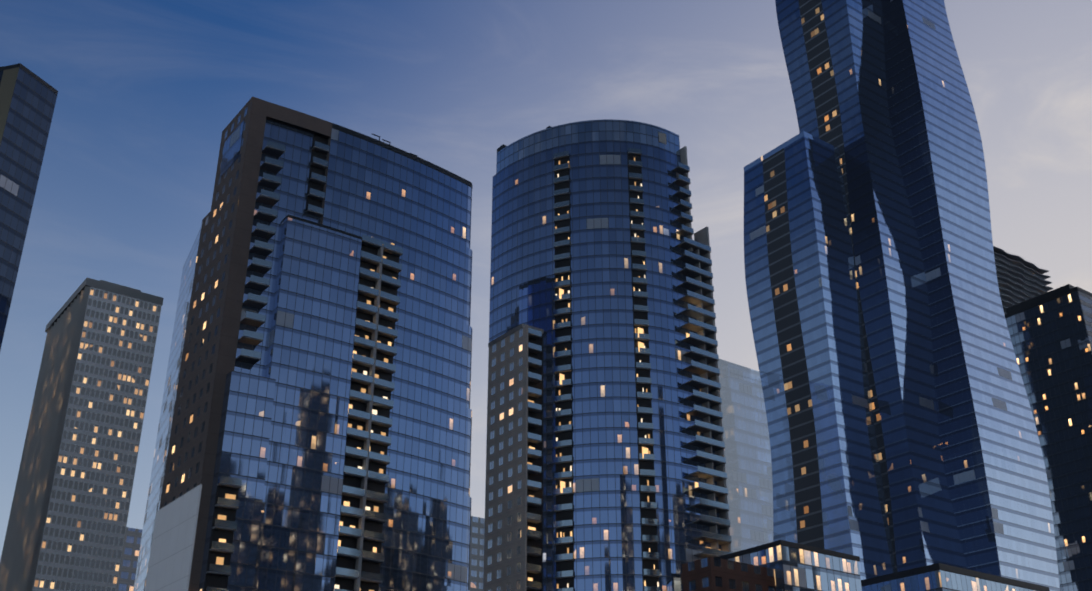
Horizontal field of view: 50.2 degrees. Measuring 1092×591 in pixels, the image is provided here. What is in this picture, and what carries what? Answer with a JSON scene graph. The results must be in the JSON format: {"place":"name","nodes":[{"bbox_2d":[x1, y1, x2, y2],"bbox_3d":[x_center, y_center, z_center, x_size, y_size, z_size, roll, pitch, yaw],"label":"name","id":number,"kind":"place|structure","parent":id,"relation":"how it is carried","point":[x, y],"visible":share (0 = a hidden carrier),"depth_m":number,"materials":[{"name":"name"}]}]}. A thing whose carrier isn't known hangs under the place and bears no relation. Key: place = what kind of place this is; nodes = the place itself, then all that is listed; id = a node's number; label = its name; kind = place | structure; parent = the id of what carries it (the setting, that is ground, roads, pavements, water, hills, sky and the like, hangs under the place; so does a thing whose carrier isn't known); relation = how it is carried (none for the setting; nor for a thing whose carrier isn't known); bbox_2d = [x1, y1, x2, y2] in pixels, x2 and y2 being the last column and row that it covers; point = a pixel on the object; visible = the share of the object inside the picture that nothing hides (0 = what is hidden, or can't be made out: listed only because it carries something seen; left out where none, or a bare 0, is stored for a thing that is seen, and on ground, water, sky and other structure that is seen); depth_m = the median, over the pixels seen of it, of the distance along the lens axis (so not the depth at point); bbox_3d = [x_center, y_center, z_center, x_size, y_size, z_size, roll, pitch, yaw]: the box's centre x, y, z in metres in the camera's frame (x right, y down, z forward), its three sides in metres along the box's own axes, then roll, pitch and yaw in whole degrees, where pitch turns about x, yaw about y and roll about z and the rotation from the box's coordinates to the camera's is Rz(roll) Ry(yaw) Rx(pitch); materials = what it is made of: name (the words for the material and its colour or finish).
{"place":"outdoors","nodes":[
{"label":"outdoors","id":0,"kind":"place"},
{"bbox_2d":[0,0,1091,559],"label":"sky","id":1,"kind":"structure","parent":0,"point":[148,90],"materials":[{"name":"blue"}]},
{"label":"ground","id":2,"kind":"structure","parent":0,"visible":0},
{"bbox_2d":[0,278,163,590],"bbox_3d":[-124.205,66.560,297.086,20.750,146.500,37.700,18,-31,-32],"label":"grid tower","id":3,"kind":"structure","parent":2,"relation":"on","point":[67,522],"depth_m":296.71,"materials":[{"name":"concrete"}]},
{"bbox_2d":[145,96,472,590],"bbox_3d":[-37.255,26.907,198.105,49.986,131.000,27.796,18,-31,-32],"label":"skyscraper","id":4,"kind":"structure","parent":2,"relation":"on","point":[320,434],"depth_m":192.14,"materials":[{"name":"blue glass"}]},
{"bbox_2d":[0,63,1091,590],"bbox_3d":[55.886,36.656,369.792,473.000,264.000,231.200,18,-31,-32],"label":"buildings","id":5,"kind":"structure","parent":2,"relation":"on","point":[1050,333],"depth_m":303.96,"materials":[{"name":"blue glass"}]},
{"bbox_2d":[483,119,731,590],"bbox_3d":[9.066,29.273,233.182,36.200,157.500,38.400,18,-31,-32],"label":"skyscraper","id":6,"kind":"structure","parent":2,"relation":"on","point":[605,460],"depth_m":229.70,"materials":[{"name":"blue glass"}]},
{"bbox_2d":[744,0,1059,590],"bbox_3d":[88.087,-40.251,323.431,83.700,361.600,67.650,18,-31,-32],"label":"skyscraper","id":7,"kind":"structure","parent":2,"relation":"on","point":[906,451],"depth_m":306.43,"materials":[{"name":"blue glass"}]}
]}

